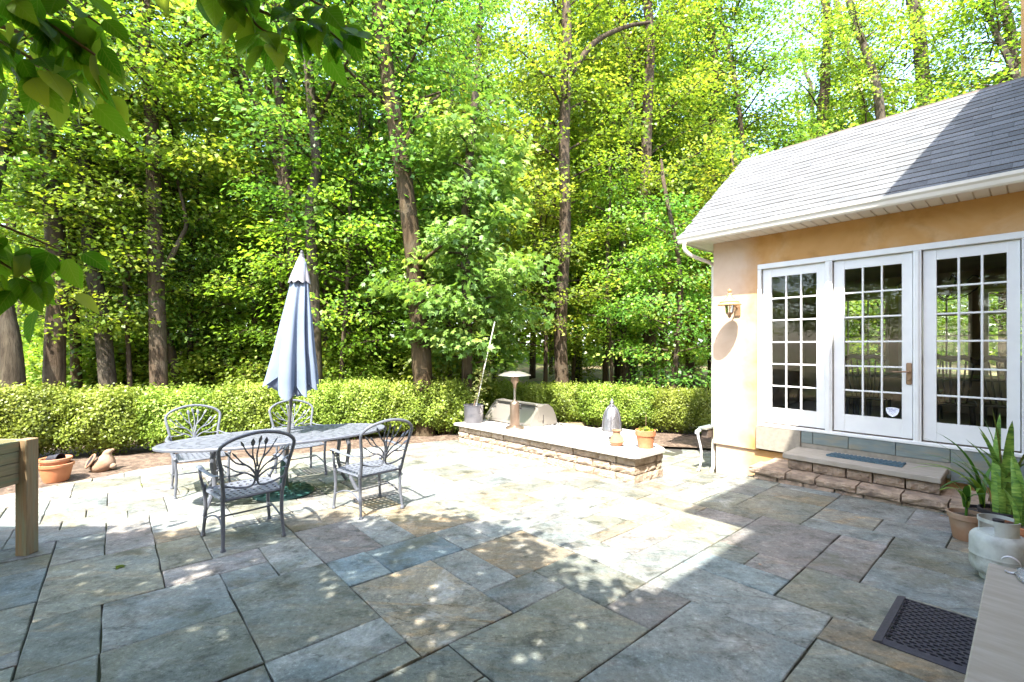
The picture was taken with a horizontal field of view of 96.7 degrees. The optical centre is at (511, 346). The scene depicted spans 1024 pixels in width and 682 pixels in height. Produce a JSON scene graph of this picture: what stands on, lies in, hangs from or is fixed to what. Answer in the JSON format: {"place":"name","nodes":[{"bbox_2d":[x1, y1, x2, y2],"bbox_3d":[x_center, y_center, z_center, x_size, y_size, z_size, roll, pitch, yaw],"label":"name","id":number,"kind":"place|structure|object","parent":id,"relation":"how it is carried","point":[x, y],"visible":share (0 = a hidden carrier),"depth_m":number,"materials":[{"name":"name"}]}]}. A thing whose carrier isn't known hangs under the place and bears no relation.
{"place":"outdoors","nodes":[
{"label":"outdoors","id":0,"kind":"place"},
{"bbox_2d":[0,422,715,494],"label":"garden bed","id":1,"kind":"object","parent":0,"point":[135,458],"visible":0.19,"depth_m":7.92,"materials":[{"name":"soil"}]},
{"bbox_2d":[0,379,75,458],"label":"hedge bush","id":2,"kind":"object","parent":1,"relation":"on","point":[25,411],"visible":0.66,"depth_m":7.04,"materials":[{"name":"green plant"}]},
{"bbox_2d":[38,460,74,483],"bbox_3d":[-6.030,1.658,6.020,0.365,0.238,0.365,0,0,0],"label":"terracotta bowl","id":3,"kind":"object","parent":1,"relation":"on","point":[54,474],"visible":0.79,"depth_m":5.92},
{"bbox_2d":[50,382,155,455],"bbox_3d":[-6.863,1.233,7.713,1.278,1.280,1.162,0,0,-25],"label":"hedge bush","id":4,"kind":"object","parent":1,"relation":"on","point":[100,418],"visible":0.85,"depth_m":7.41,"materials":[{"name":"green plant"}]},
{"bbox_2d":[133,381,220,452],"bbox_3d":[-5.912,1.254,8.127,1.281,1.261,1.137,0,0,-24],"label":"hedge bush","id":5,"kind":"object","parent":1,"relation":"on","point":[154,427],"visible":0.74,"depth_m":7.76,"materials":[{"name":"green plant"}]},
{"bbox_2d":[208,379,284,434],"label":"hedge bush","id":6,"kind":"object","parent":1,"relation":"on","point":[248,407],"visible":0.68,"depth_m":8.23,"materials":[{"name":"green plant"}]},
{"bbox_2d":[273,378,339,427],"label":"hedge bush","id":7,"kind":"object","parent":1,"relation":"on","point":[319,399],"visible":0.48,"depth_m":8.70,"materials":[{"name":"green plant"}]},
{"bbox_2d":[321,334,382,387],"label":"undergrowth shrub","id":8,"kind":"object","parent":1,"relation":"on","point":[347,360],"visible":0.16,"depth_m":11.01,"materials":[{"name":"green plant"}]},
{"bbox_2d":[328,376,390,438],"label":"hedge bush","id":9,"kind":"object","parent":1,"relation":"on","point":[359,401],"visible":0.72,"depth_m":9.08,"materials":[{"name":"green plant"}]},
{"bbox_2d":[379,378,437,436],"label":"hedge bush","id":10,"kind":"object","parent":1,"relation":"on","point":[401,404],"visible":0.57,"depth_m":9.36,"materials":[{"name":"green plant"}]},
{"bbox_2d":[417,376,474,434],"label":"hedge bush","id":11,"kind":"object","parent":1,"relation":"on","point":[441,398],"visible":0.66,"depth_m":9.55,"materials":[{"name":"green plant"}]},
{"bbox_2d":[510,380,552,403],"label":"hedge bush","id":12,"kind":"object","parent":1,"relation":"on","point":[530,392],"visible":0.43,"depth_m":12.33,"materials":[{"name":"green plant"}]},
{"bbox_2d":[466,0,656,420],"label":"tree","id":13,"kind":"object","parent":1,"relation":"on","point":[569,67],"visible":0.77,"depth_m":12.48,"materials":[{"name":"green plant"}]},
{"bbox_2d":[541,380,586,421],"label":"hedge bush","id":14,"kind":"object","parent":1,"relation":"on","point":[562,404],"visible":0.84,"depth_m":11.93,"materials":[{"name":"green plant"}]},
{"bbox_2d":[576,380,623,427],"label":"hedge bush","id":15,"kind":"object","parent":1,"relation":"on","point":[596,398],"visible":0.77,"depth_m":11.58,"materials":[{"name":"green plant"}]},
{"bbox_2d":[613,383,660,429],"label":"hedge bush","id":16,"kind":"object","parent":1,"relation":"on","point":[634,408],"visible":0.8,"depth_m":11.10,"materials":[{"name":"green plant"}]},
{"bbox_2d":[650,385,701,432],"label":"hedge bush","id":17,"kind":"object","parent":1,"relation":"on","point":[675,414],"visible":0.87,"depth_m":10.66,"materials":[{"name":"green plant"}]},
{"bbox_2d":[689,385,710,433],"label":"hedge bush","id":18,"kind":"object","parent":1,"relation":"on","point":[703,397],"visible":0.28,"depth_m":10.38,"materials":[{"name":"green plant"}]},
{"bbox_2d":[0,440,984,681],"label":"patio","id":19,"kind":"structure","parent":0,"point":[468,563],"depth_m":3.33,"materials":[{"name":"stone"}]},
{"bbox_2d":[0,438,37,555],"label":"planter box","id":20,"kind":"object","parent":19,"relation":"on","point":[19,464],"visible":1,"depth_m":3.73,"materials":[{"name":"brown wood"}]},
{"bbox_2d":[164,404,231,499],"bbox_3d":[-3.946,1.264,5.719,0.702,1.020,0.738,0,0,-44],"label":"patio chair","id":21,"kind":"object","parent":19,"relation":"on","point":[183,457],"visible":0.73,"depth_m":5.71,"materials":[{"name":"metal"}]},
{"bbox_2d":[196,430,295,552],"bbox_3d":[-2.383,1.218,4.113,0.702,1.020,0.738,0,0,-45],"label":"patio chair","id":22,"kind":"object","parent":19,"relation":"on","point":[257,485],"visible":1,"depth_m":4.04,"materials":[{"name":"metal"}]},
{"bbox_2d":[152,423,384,516],"bbox_3d":[-2.720,1.413,5.400,2.440,0.742,1.080,0,0,-33],"label":"patio table","id":23,"kind":"object","parent":19,"relation":"on","point":[211,444],"visible":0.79,"depth_m":5.22,"materials":[{"name":"metal"}]},
{"bbox_2d":[252,250,318,501],"bbox_3d":[-2.716,0.298,5.500,0.748,2.945,0.670,0,0,0],"label":"parasol","id":24,"kind":"object","parent":19,"relation":"on","point":[292,370],"visible":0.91,"depth_m":5.42,"materials":[{"name":"fabric"}]},
{"bbox_2d":[268,399,327,474],"bbox_3d":[-3.054,1.288,6.481,0.702,1.020,0.739,0,0,-41],"label":"patio chair","id":25,"kind":"object","parent":19,"relation":"on","point":[307,445],"visible":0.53,"depth_m":6.53,"materials":[{"name":"metal"}]},
{"bbox_2d":[329,418,412,519],"bbox_3d":[-1.491,1.242,4.894,0.738,1.020,0.702,0,0,44],"label":"patio chair","id":26,"kind":"object","parent":19,"relation":"on","point":[360,470],"visible":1,"depth_m":4.83,"materials":[{"name":"metal"}]},
{"bbox_2d":[454,419,664,483],"bbox_3d":[0.807,1.798,7.880,1.562,0.804,4.147,0,0,-41],"label":"stone counter","id":27,"kind":"object","parent":19,"relation":"on","point":[578,448],"visible":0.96,"depth_m":6.93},
{"bbox_2d":[499,371,530,429],"bbox_3d":[0.050,0.952,8.160,0.580,1.030,0.580,0,0,0],"label":"tabletop heater","id":28,"kind":"object","parent":27,"relation":"on","point":[514,413],"visible":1,"depth_m":8.09,"materials":[{"name":"brown metal"}]},
{"bbox_2d":[486,398,556,427],"bbox_3d":[0.165,1.274,9.013,0.694,0.395,1.352,0,0,-41],"label":"grill","id":29,"kind":"object","parent":27,"relation":"on","point":[534,414],"visible":0.86,"depth_m":8.64,"materials":[{"name":"silver metal"}]},
{"bbox_2d":[587,399,635,437],"bbox_3d":[1.636,1.145,7.451,0.560,0.600,0.600,0,0,-41],"label":"garden cloche","id":30,"kind":"object","parent":27,"relation":"on","point":[611,420],"visible":0.96,"depth_m":7.34,"materials":[{"name":"clear glass"}]},
{"bbox_2d":[749,447,991,513],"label":"entry steps","id":31,"kind":"structure","parent":19,"relation":"on","point":[904,485],"depth_m":5.42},
{"bbox_2d":[872,596,976,674],"bbox_3d":[2.507,1.673,2.655,0.740,0.043,0.510,0,0,-41],"label":"rubber mat","id":32,"kind":"object","parent":19,"relation":"on","point":[938,636],"visible":0.81,"depth_m":2.65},
{"bbox_2d":[946,508,979,541],"bbox_3d":[4.074,1.607,4.083,0.255,0.240,0.255,0,0,0],"label":"plant pot","id":33,"kind":"object","parent":19,"relation":"on","point":[962,525],"visible":0.72,"depth_m":4.05,"materials":[{"name":"ceramic"}]},
{"bbox_2d":[964,563,1023,681],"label":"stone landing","id":34,"kind":"object","parent":19,"relation":"on","point":[997,651],"visible":1,"depth_m":2.11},
{"bbox_2d":[977,504,1012,517],"bbox_3d":[4.483,1.609,4.162,0.326,0.240,0.326,0,0,0],"label":"plant pot","id":35,"kind":"object","parent":19,"relation":"on","point":[986,509],"visible":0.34,"depth_m":4.19,"materials":[{"name":"ceramic"}]},
{"bbox_2d":[910,433,990,507],"bbox_3d":[4.263,1.186,4.447,0.735,0.751,0.497,0,0,-34],"label":"arching plant","id":36,"kind":"object","parent":35,"relation":"in","point":[978,486],"visible":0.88,"depth_m":4.33,"materials":[{"name":"green plant"}]},
{"bbox_2d":[946,409,1023,514],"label":"snake plant","id":37,"kind":"object","parent":35,"relation":"on","point":[1000,467],"visible":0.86,"depth_m":4.12,"materials":[{"name":"green plant"}]},
{"bbox_2d":[968,513,1023,578],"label":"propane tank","id":38,"kind":"object","parent":19,"relation":"on","point":[994,538],"visible":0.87,"depth_m":3.27,"materials":[{"name":"metal"}]},
{"bbox_2d":[1003,518,1023,536],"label":"plant pot","id":39,"kind":"object","parent":19,"relation":"on","point":[1021,528],"visible":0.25,"depth_m":3.79,"materials":[{"name":"ceramic"}]},
{"bbox_2d":[1002,451,1023,527],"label":"snake plant","id":40,"kind":"object","parent":39,"relation":"on","point":[1016,499],"visible":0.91,"depth_m":3.82,"materials":[{"name":"green plant"}]},
{"bbox_2d":[3,0,1020,348],"label":"sky","id":41,"kind":"structure","parent":0,"point":[759,98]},
{"bbox_2d":[39,350,996,485],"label":"forest floor","id":42,"kind":"structure","parent":0,"point":[538,379],"depth_m":28.65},
{"bbox_2d":[23,319,171,389],"bbox_3d":[-10.524,0.663,11.326,3.422,2.794,3.715,0,0,24],"label":"undergrowth shrub","id":43,"kind":"object","parent":42,"relation":"on","point":[39,363],"visible":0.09,"depth_m":10.71,"materials":[{"name":"green plant"}]},
{"bbox_2d":[0,0,196,391],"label":"tree","id":44,"kind":"object","parent":42,"relation":"on","point":[12,364],"visible":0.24,"depth_m":8.93,"materials":[{"name":"green plant"}]},
{"bbox_2d":[0,74,197,389],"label":"tree","id":45,"kind":"object","parent":42,"relation":"on","point":[76,364],"visible":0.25,"depth_m":10.19,"materials":[{"name":"green plant"}]},
{"bbox_2d":[0,83,237,397],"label":"tree","id":46,"kind":"object","parent":42,"relation":"on","point":[123,228],"visible":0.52,"depth_m":9.76,"materials":[{"name":"green plant"}]},
{"bbox_2d":[0,0,240,389],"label":"tree","id":47,"kind":"object","parent":42,"relation":"on","point":[54,364],"visible":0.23,"depth_m":9.51,"materials":[{"name":"green plant"}]},
{"bbox_2d":[0,0,242,389],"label":"tree","id":48,"kind":"object","parent":42,"relation":"on","point":[106,366],"visible":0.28,"depth_m":9.88,"materials":[{"name":"green plant"}]},
{"bbox_2d":[81,326,195,391],"bbox_3d":[-9.509,0.722,11.725,2.960,2.663,3.397,0,0,-17],"label":"undergrowth shrub","id":49,"kind":"object","parent":42,"relation":"on","point":[141,360],"visible":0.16,"depth_m":10.98,"materials":[{"name":"green plant"}]},
{"bbox_2d":[40,132,247,389],"bbox_3d":[-9.127,-2.168,11.675,4.341,8.491,4.507,0,0,-41],"label":"tree","id":50,"kind":"object","parent":42,"relation":"on","point":[171,353],"visible":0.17,"depth_m":10.98,"materials":[{"name":"green plant"}]},
{"bbox_2d":[40,0,304,405],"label":"tree","id":51,"kind":"object","parent":42,"relation":"on","point":[158,365],"visible":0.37,"depth_m":10.07,"materials":[{"name":"green plant"}]},
{"bbox_2d":[77,130,275,378],"bbox_3d":[-8.139,-1.744,12.088,4.216,7.624,4.060,0,0,14],"label":"tree","id":52,"kind":"object","parent":42,"relation":"on","point":[189,338],"visible":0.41,"depth_m":11.43,"materials":[{"name":"green plant"}]},
{"bbox_2d":[0,0,373,343],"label":"dogwood tree","id":53,"kind":"object","parent":42,"relation":"on","point":[63,55],"visible":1,"depth_m":1.21,"materials":[{"name":"green plant"}]},
{"bbox_2d":[113,165,279,362],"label":"tree","id":54,"kind":"object","parent":42,"relation":"on","point":[201,327],"visible":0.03,"depth_m":13.28,"materials":[{"name":"green plant"}]},
{"bbox_2d":[118,96,305,372],"bbox_3d":[-8.107,-2.676,12.600,4.475,9.470,4.513,0,0,0],"label":"tree","id":55,"kind":"object","parent":42,"relation":"on","point":[255,320],"visible":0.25,"depth_m":11.94,"materials":[{"name":"green plant"}]},
{"bbox_2d":[171,343,258,400],"bbox_3d":[-7.720,0.941,11.632,2.800,2.194,2.440,0,0,0],"label":"undergrowth shrub","id":56,"kind":"object","parent":42,"relation":"on","point":[198,363],"visible":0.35,"depth_m":11.31,"materials":[{"name":"green plant"}]},
{"bbox_2d":[129,0,301,335],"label":"tree","id":57,"kind":"object","parent":42,"relation":"on","point":[254,80],"visible":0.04,"depth_m":14.69,"materials":[{"name":"green plant"}]},
{"bbox_2d":[174,324,278,389],"bbox_3d":[-7.763,0.707,12.357,3.415,2.677,2.976,0,0,18],"label":"undergrowth shrub","id":58,"kind":"object","parent":42,"relation":"on","point":[209,352],"visible":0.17,"depth_m":11.75,"materials":[{"name":"green plant"}]},
{"bbox_2d":[202,352,269,403],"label":"undergrowth shrub","id":59,"kind":"object","parent":42,"relation":"on","point":[257,365],"visible":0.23,"depth_m":11.14,"materials":[{"name":"green plant"}]},
{"bbox_2d":[110,0,424,285],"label":"tree","id":60,"kind":"object","parent":42,"relation":"on","point":[283,179],"visible":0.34,"depth_m":10.69,"materials":[{"name":"green plant"}]},
{"bbox_2d":[194,138,389,353],"bbox_3d":[-5.544,-1.647,12.219,4.446,7.426,4.470,0,0,-19],"label":"tree","id":61,"kind":"object","parent":42,"relation":"on","point":[272,291],"visible":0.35,"depth_m":11.28,"materials":[{"name":"green plant"}]},
{"bbox_2d":[152,0,444,384],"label":"tree","id":62,"kind":"object","parent":42,"relation":"on","point":[310,217],"visible":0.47,"depth_m":9.89,"materials":[{"name":"green plant"}]},
{"bbox_2d":[227,107,437,384],"bbox_3d":[-3.858,-1.889,10.768,4.504,7.905,4.690,0,0,0],"label":"tree","id":63,"kind":"object","parent":42,"relation":"on","point":[348,249],"visible":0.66,"depth_m":10.12,"materials":[{"name":"green plant"}]},
{"bbox_2d":[318,115,403,347],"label":"tree","id":64,"kind":"object","parent":42,"relation":"on","point":[361,325],"visible":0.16,"depth_m":15.04,"materials":[{"name":"green plant"}]},
{"bbox_2d":[251,0,497,374],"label":"tree","id":65,"kind":"object","parent":42,"relation":"on","point":[428,39],"visible":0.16,"depth_m":12.11,"materials":[{"name":"green plant"}]},
{"bbox_2d":[256,0,510,436],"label":"tree","id":66,"kind":"object","parent":42,"relation":"on","point":[403,173],"visible":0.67,"depth_m":9.65,"materials":[{"name":"green plant"}]},
{"bbox_2d":[377,325,500,432],"bbox_3d":[-1.726,0.751,10.928,3.191,2.605,3.464,0,0,9],"label":"undergrowth shrub","id":67,"kind":"object","parent":42,"relation":"on","point":[410,376],"visible":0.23,"depth_m":10.39,"materials":[{"name":"green plant"}]},
{"bbox_2d":[373,55,537,376],"bbox_3d":[-2.026,-3.176,13.024,4.483,10.466,4.460,0,0,-30],"label":"tree","id":68,"kind":"object","parent":42,"relation":"on","point":[448,324],"visible":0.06,"depth_m":12.45,"materials":[{"name":"green plant"}]},
{"bbox_2d":[359,85,561,431],"bbox_3d":[-1.038,-1.796,10.121,4.093,7.682,4.152,0,0,0],"label":"tree","id":69,"kind":"object","parent":42,"relation":"on","point":[468,238],"visible":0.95,"depth_m":9.49,"materials":[{"name":"green plant"}]},
{"bbox_2d":[404,0,555,377],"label":"tree","id":70,"kind":"object","parent":42,"relation":"on","point":[479,38],"visible":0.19,"depth_m":16.43,"materials":[{"name":"green plant"}]},
{"bbox_2d":[414,0,552,388],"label":"tree","id":71,"kind":"object","parent":42,"relation":"on","point":[469,58],"visible":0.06,"depth_m":19.99,"materials":[{"name":"green plant"}]},
{"bbox_2d":[434,202,555,380],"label":"tree","id":72,"kind":"object","parent":42,"relation":"on","point":[522,286],"visible":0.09,"depth_m":15.04,"materials":[{"name":"green plant"}]},
{"bbox_2d":[475,378,520,414],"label":"hedge bush","id":73,"kind":"object","parent":42,"relation":"on","point":[505,386],"visible":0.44,"depth_m":12.60,"materials":[{"name":"green plant"}]},
{"bbox_2d":[0,137,1021,365],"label":"woods","id":74,"kind":"object","parent":42,"relation":"on","point":[963,351],"visible":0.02,"depth_m":42.79,"materials":[{"name":"green plant"}]},
{"bbox_2d":[473,169,643,387],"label":"tree","id":75,"kind":"object","parent":42,"relation":"on","point":[546,333],"visible":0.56,"depth_m":13.16,"materials":[{"name":"green plant"}]},
{"bbox_2d":[503,0,615,384],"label":"tree","id":76,"kind":"object","parent":42,"relation":"on","point":[537,111],"visible":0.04,"depth_m":18.93,"materials":[{"name":"green plant"}]},
{"bbox_2d":[490,0,651,317],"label":"tree","id":77,"kind":"object","parent":42,"relation":"on","point":[546,107],"visible":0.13,"depth_m":16.43,"materials":[{"name":"green plant"}]},
{"bbox_2d":[524,186,641,384],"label":"tree","id":78,"kind":"object","parent":42,"relation":"on","point":[573,358],"visible":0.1,"depth_m":16.28,"materials":[{"name":"green plant"}]},
{"bbox_2d":[543,88,671,385],"bbox_3d":[3.374,-4.198,16.471,4.636,12.430,4.348,0,0,0],"label":"tree","id":79,"kind":"object","parent":42,"relation":"on","point":[605,371],"visible":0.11,"depth_m":15.95,"materials":[{"name":"green plant"}]},
{"bbox_2d":[541,146,691,384],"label":"tree","id":80,"kind":"object","parent":42,"relation":"on","point":[607,261],"visible":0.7,"depth_m":13.07,"materials":[{"name":"green plant"}]},
{"bbox_2d":[543,0,692,383],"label":"tree","id":81,"kind":"object","parent":42,"relation":"on","point":[616,369],"visible":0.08,"depth_m":16.87,"materials":[{"name":"green plant"}]},
{"bbox_2d":[529,0,718,387],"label":"tree","id":82,"kind":"object","parent":42,"relation":"on","point":[624,367],"visible":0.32,"depth_m":14.67,"materials":[{"name":"green plant"}]},
{"bbox_2d":[556,0,726,385],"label":"tree","id":83,"kind":"object","parent":42,"relation":"on","point":[661,95],"visible":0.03,"depth_m":16.14,"materials":[{"name":"green plant"}]},
{"bbox_2d":[588,205,710,388],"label":"tree","id":84,"kind":"object","parent":42,"relation":"on","point":[663,344],"visible":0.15,"depth_m":16.51,"materials":[{"name":"green plant"}]},
{"bbox_2d":[589,159,712,389],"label":"tree","id":85,"kind":"object","parent":42,"relation":"on","point":[679,328],"visible":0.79,"depth_m":12.45,"materials":[{"name":"green plant"}]},
{"bbox_2d":[553,0,755,389],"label":"tree","id":86,"kind":"object","parent":42,"relation":"on","point":[648,67],"visible":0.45,"depth_m":14.29,"materials":[{"name":"green plant"}]},
{"bbox_2d":[634,0,760,390],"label":"tree","id":87,"kind":"object","parent":42,"relation":"on","point":[689,365],"visible":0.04,"depth_m":17.82,"materials":[{"name":"green plant"}]},
{"bbox_2d":[651,144,773,341],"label":"tree","id":88,"kind":"object","parent":42,"relation":"on","point":[711,192],"visible":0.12,"depth_m":13.65,"materials":[{"name":"green plant"}]},
{"bbox_2d":[637,0,805,392],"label":"tree","id":89,"kind":"object","parent":42,"relation":"on","point":[757,128],"visible":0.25,"depth_m":16.60,"materials":[{"name":"green plant"}]},
{"bbox_2d":[657,0,859,261],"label":"tree","id":90,"kind":"object","parent":42,"relation":"on","point":[764,66],"visible":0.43,"depth_m":15.74,"materials":[{"name":"green plant"}]},
{"bbox_2d":[743,0,895,155],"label":"tree","id":91,"kind":"object","parent":42,"relation":"on","point":[824,83],"visible":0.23,"depth_m":17.43,"materials":[{"name":"green plant"}]},
{"bbox_2d":[677,76,1023,501],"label":"house wing","id":92,"kind":"structure","parent":42,"relation":"on","point":[803,242],"depth_m":6.33,"materials":[{"name":"paint"}]},
{"bbox_2d":[763,263,824,428],"bbox_3d":[4.096,-0.015,6.632,0.043,2.310,0.802,0,0,-41],"label":"door","id":93,"kind":"structure","parent":92,"relation":"in","point":[816,419],"depth_m":6.62,"materials":[{"name":"white paint"}]},
{"bbox_2d":[845,296,888,372],"bbox_3d":[7.076,-0.200,9.310,0.120,1.600,1.000,0,0,-41],"label":"window","id":94,"kind":"structure","parent":92,"relation":"in","point":[886,298],"depth_m":9.15,"materials":[{"name":"beige metal"}]},
{"bbox_2d":[845,354,892,417],"bbox_3d":[5.079,0.641,6.503,0.579,1.081,0.511,0,0,-41],"label":"dining chair","id":95,"kind":"object","parent":92,"relation":"on","point":[869,396],"visible":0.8,"depth_m":6.39,"materials":[{"name":"brown wood"}]},
{"bbox_2d":[834,252,912,438],"bbox_3d":[4.664,-0.015,5.918,0.127,2.310,0.817,0,0,-41],"label":"door","id":96,"kind":"structure","parent":92,"relation":"in","point":[903,428],"depth_m":5.88,"materials":[{"name":"white paint"}]},
{"bbox_2d":[845,371,1004,415],"bbox_3d":[6.301,0.800,6.641,1.000,0.760,2.200,0,0,-41],"label":"dining table","id":97,"kind":"object","parent":92,"relation":"on","point":[899,375],"visible":0.41,"depth_m":6.89,"materials":[{"name":"brown wood"}]},
{"bbox_2d":[899,290,971,374],"bbox_3d":[7.833,-0.200,8.444,0.120,1.600,1.000,0,0,-41],"label":"window","id":98,"kind":"structure","parent":92,"relation":"in","point":[969,335],"depth_m":8.29,"materials":[{"name":"beige metal"}]},
{"bbox_2d":[937,355,979,425],"bbox_3d":[5.605,0.641,5.825,0.512,1.081,0.579,0,0,43],"label":"dining chair","id":99,"kind":"object","parent":92,"relation":"on","point":[971,405],"visible":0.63,"depth_m":5.63,"materials":[{"name":"brown wood"}]},
{"bbox_2d":[923,239,1020,450],"bbox_3d":[5.290,-0.015,5.265,0.043,2.310,0.792,0,0,-41],"label":"door","id":100,"kind":"structure","parent":92,"relation":"in","point":[958,433],"depth_m":5.24,"materials":[{"name":"white paint"}]},
{"bbox_2d":[978,355,1021,427],"bbox_3d":[6.069,0.641,5.524,0.579,1.081,0.512,0,0,-30],"label":"dining chair","id":101,"kind":"object","parent":92,"relation":"on","point":[995,404],"visible":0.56,"depth_m":5.52,"materials":[{"name":"brown wood"}]},
{"bbox_2d":[801,0,913,367],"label":"tree","id":102,"kind":"object","parent":42,"relation":"on","point":[837,119],"visible":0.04,"depth_m":18.90,"materials":[{"name":"green plant"}]},
{"bbox_2d":[772,0,955,369],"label":"tree","id":103,"kind":"object","parent":42,"relation":"on","point":[868,60],"visible":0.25,"depth_m":15.33,"materials":[{"name":"green plant"}]},
{"bbox_2d":[830,0,1009,132],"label":"tree","id":104,"kind":"object","parent":42,"relation":"on","point":[922,51],"visible":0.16,"depth_m":16.32,"materials":[{"name":"green plant"}]},
{"bbox_2d":[845,294,996,373],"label":"tree","id":105,"kind":"object","parent":42,"relation":"on","point":[875,322],"visible":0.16,"depth_m":13.81,"materials":[{"name":"green plant"}]},
{"bbox_2d":[894,0,1020,375],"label":"tree","id":106,"kind":"object","parent":42,"relation":"on","point":[1002,350],"visible":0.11,"depth_m":15.55,"materials":[{"name":"green plant"}]},
{"bbox_2d":[910,0,1021,348],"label":"tree","id":107,"kind":"object","parent":42,"relation":"on","point":[1009,59],"visible":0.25,"depth_m":15.04,"materials":[{"name":"green plant"}]},
{"bbox_2d":[661,446,736,486],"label":"terrace","id":108,"kind":"structure","parent":0,"point":[680,463],"depth_m":7.78,"materials":[{"name":"stone"}]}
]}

